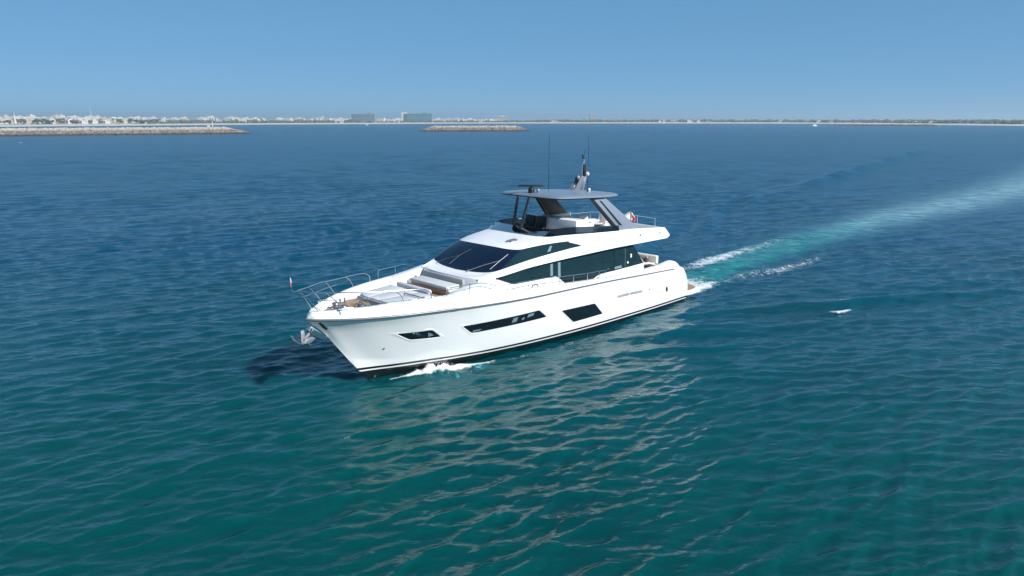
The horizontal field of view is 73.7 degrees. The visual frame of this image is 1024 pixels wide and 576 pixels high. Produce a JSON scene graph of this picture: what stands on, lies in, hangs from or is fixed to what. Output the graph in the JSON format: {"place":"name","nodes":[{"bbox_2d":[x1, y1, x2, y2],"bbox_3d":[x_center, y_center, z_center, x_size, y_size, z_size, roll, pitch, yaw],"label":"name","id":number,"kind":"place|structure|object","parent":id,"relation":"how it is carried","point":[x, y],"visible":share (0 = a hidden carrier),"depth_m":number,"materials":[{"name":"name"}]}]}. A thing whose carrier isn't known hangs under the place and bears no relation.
{"place":"outdoors","nodes":[
{"label":"outdoors","id":0,"kind":"place"},
{"bbox_2d":[0,123,1023,575],"bbox_3d":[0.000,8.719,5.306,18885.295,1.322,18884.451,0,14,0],"label":"sea water","id":1,"kind":"structure","parent":0,"point":[820,373],"depth_m":28.37,"materials":[{"name":"blue liquid"}]},
{"bbox_2d":[0,126,251,135],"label":"rock breakwater","id":2,"kind":"object","parent":1,"relation":"in","point":[64,131],"visible":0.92,"depth_m":451.95,"materials":[{"name":"beige stone"}]},
{"bbox_2d":[419,125,530,130],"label":"rock breakwater","id":3,"kind":"object","parent":1,"relation":"in","point":[476,128],"visible":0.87,"depth_m":585.82,"materials":[{"name":"grey stone"}]},
{"bbox_2d":[289,133,698,379],"bbox_3d":[0.914,-2.204,33.021,5.822,10.250,25.178,13,19,43],"label":"motor yacht","id":4,"kind":"object","parent":1,"relation":"on","point":[514,283],"visible":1,"depth_m":30.06,"materials":[{"name":"white plastic"}]},
{"bbox_2d":[388,328,445,340],"bbox_3d":[-3.722,1.881,26.937,2.476,0.595,0.291,-7,16,-26],"label":"hull window","id":5,"kind":"structure","parent":4,"relation":"in","point":[428,333],"depth_m":26.97,"materials":[{"name":"black glass"}]},
{"bbox_2d":[460,308,550,333],"bbox_3d":[-0.132,1.416,29.261,5.018,0.609,0.270,-11,17,-37],"label":"hull window","id":6,"kind":"structure","parent":4,"relation":"in","point":[539,313],"depth_m":29.12,"materials":[{"name":"black glass"}]},
{"bbox_2d":[457,241,580,272],"bbox_3d":[0.408,-1.557,30.924,2.343,0.923,5.768,13,19,43],"label":"side window","id":7,"kind":"structure","parent":4,"relation":"in","point":[526,254],"depth_m":30.21,"materials":[{"name":"glass"}]},
{"bbox_2d":[496,245,642,283],"bbox_3d":[3.134,-0.901,32.480,10.930,1.366,0.184,-13,19,-43],"label":"salon window","id":8,"kind":"structure","parent":4,"relation":"in","point":[614,259],"depth_m":32.68,"materials":[{"name":"black glass"}]},
{"bbox_2d":[560,302,606,322],"bbox_3d":[3.468,1.155,32.649,3.683,1.002,0.191,-13,19,-43],"label":"hull window","id":9,"kind":"structure","parent":4,"relation":"in","point":[593,309],"depth_m":32.59,"materials":[{"name":"black glass"}]},
{"bbox_2d":[578,214,592,222],"bbox_3d":[3.908,-3.425,36.439,0.650,0.938,0.649,-7,15,-25],"label":"deck chair","id":10,"kind":"object","parent":4,"relation":"on","point":[584,216],"visible":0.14,"depth_m":36.53,"materials":[{"name":"metal"}]},
{"bbox_2d":[595,213,608,225],"bbox_3d":[4.902,-3.554,36.959,0.650,0.938,0.649,9,17,33],"label":"deck chair","id":11,"kind":"object","parent":4,"relation":"on","point":[602,220],"visible":0.52,"depth_m":37.05,"materials":[{"name":"metal"}]},
{"bbox_2d":[836,124,938,125],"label":"rock spit","id":12,"kind":"structure","parent":1,"relation":"in","point":[886,125],"depth_m":1037.65,"materials":[{"name":"beige stone"}]},
{"bbox_2d":[0,119,1023,126],"bbox_3d":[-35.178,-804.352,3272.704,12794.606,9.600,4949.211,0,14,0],"label":"shore land","id":13,"kind":"structure","parent":0,"point":[56,124],"depth_m":1491.42,"materials":[{"name":"beige sand"}]},
{"bbox_2d":[0,118,13,123],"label":"villa","id":14,"kind":"object","parent":13,"relation":"on","point":[4,119],"visible":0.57,"depth_m":990.93,"materials":[{"name":"white paint"}]},
{"bbox_2d":[19,119,32,123],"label":"villa","id":15,"kind":"object","parent":13,"relation":"on","point":[28,121],"visible":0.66,"depth_m":1006.56,"materials":[{"name":"white paint"}]},
{"bbox_2d":[41,117,55,123],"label":"villa","id":16,"kind":"object","parent":13,"relation":"on","point":[51,118],"visible":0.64,"depth_m":1031.09,"materials":[{"name":"white paint"}]},
{"bbox_2d":[61,119,74,123],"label":"villa","id":17,"kind":"object","parent":13,"relation":"on","point":[66,121],"visible":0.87,"depth_m":1050.09,"materials":[{"name":"white paint"}]},
{"bbox_2d":[63,115,78,118],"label":"villa","id":18,"kind":"object","parent":13,"relation":"on","point":[74,117],"visible":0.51,"depth_m":1169.96,"materials":[{"name":"white paint"}]},
{"bbox_2d":[75,119,87,123],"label":"villa","id":19,"kind":"object","parent":13,"relation":"on","point":[81,121],"visible":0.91,"depth_m":1060.29,"materials":[{"name":"white paint"}]},
{"bbox_2d":[79,115,93,118],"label":"villa","id":20,"kind":"object","parent":13,"relation":"on","point":[91,116],"visible":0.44,"depth_m":1188.98,"materials":[{"name":"white paint"}]},
{"bbox_2d":[88,119,97,123],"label":"villa","id":21,"kind":"object","parent":13,"relation":"on","point":[94,121],"visible":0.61,"depth_m":1086.00,"materials":[{"name":"white paint"}]},
{"bbox_2d":[98,120,110,123],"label":"villa","id":22,"kind":"object","parent":13,"relation":"on","point":[106,122],"visible":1,"depth_m":1093.98,"materials":[{"name":"white paint"}]},
{"bbox_2d":[204,116,214,120],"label":"villa","id":23,"kind":"object","parent":13,"relation":"on","point":[210,117],"visible":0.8,"depth_m":1445.35,"materials":[{"name":"white paint"}]},
{"bbox_2d":[224,116,233,120],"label":"villa","id":24,"kind":"object","parent":13,"relation":"on","point":[230,118],"visible":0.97,"depth_m":1493.86,"materials":[{"name":"white paint"}]},
{"bbox_2d":[351,113,377,122],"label":"office block","id":25,"kind":"structure","parent":13,"relation":"on","point":[364,118],"depth_m":1460.65,"materials":[{"name":"blue glass"}]},
{"bbox_2d":[401,112,432,121],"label":"glass building","id":26,"kind":"structure","parent":13,"relation":"on","point":[405,116],"depth_m":1615.93,"materials":[{"name":"glass"}]},
{"bbox_2d":[493,116,506,121],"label":"seafront hotel","id":27,"kind":"structure","parent":13,"relation":"on","point":[502,118],"depth_m":1700.37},
{"bbox_2d":[148,119,1023,123],"bbox_3d":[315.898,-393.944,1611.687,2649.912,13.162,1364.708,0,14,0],"label":"treeline","id":28,"kind":"object","parent":13,"relation":"on","point":[981,121],"visible":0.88,"depth_m":1427.85,"materials":[{"name":"green plant"}]},
{"bbox_2d":[589,114,595,119],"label":"apartment tower","id":29,"kind":"structure","parent":13,"relation":"on","point":[592,116],"depth_m":2900.90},
{"bbox_2d":[0,0,1023,119],"label":"sky","id":30,"kind":"structure","parent":0,"point":[191,59],"materials":[{"name":"blue"}]}
]}

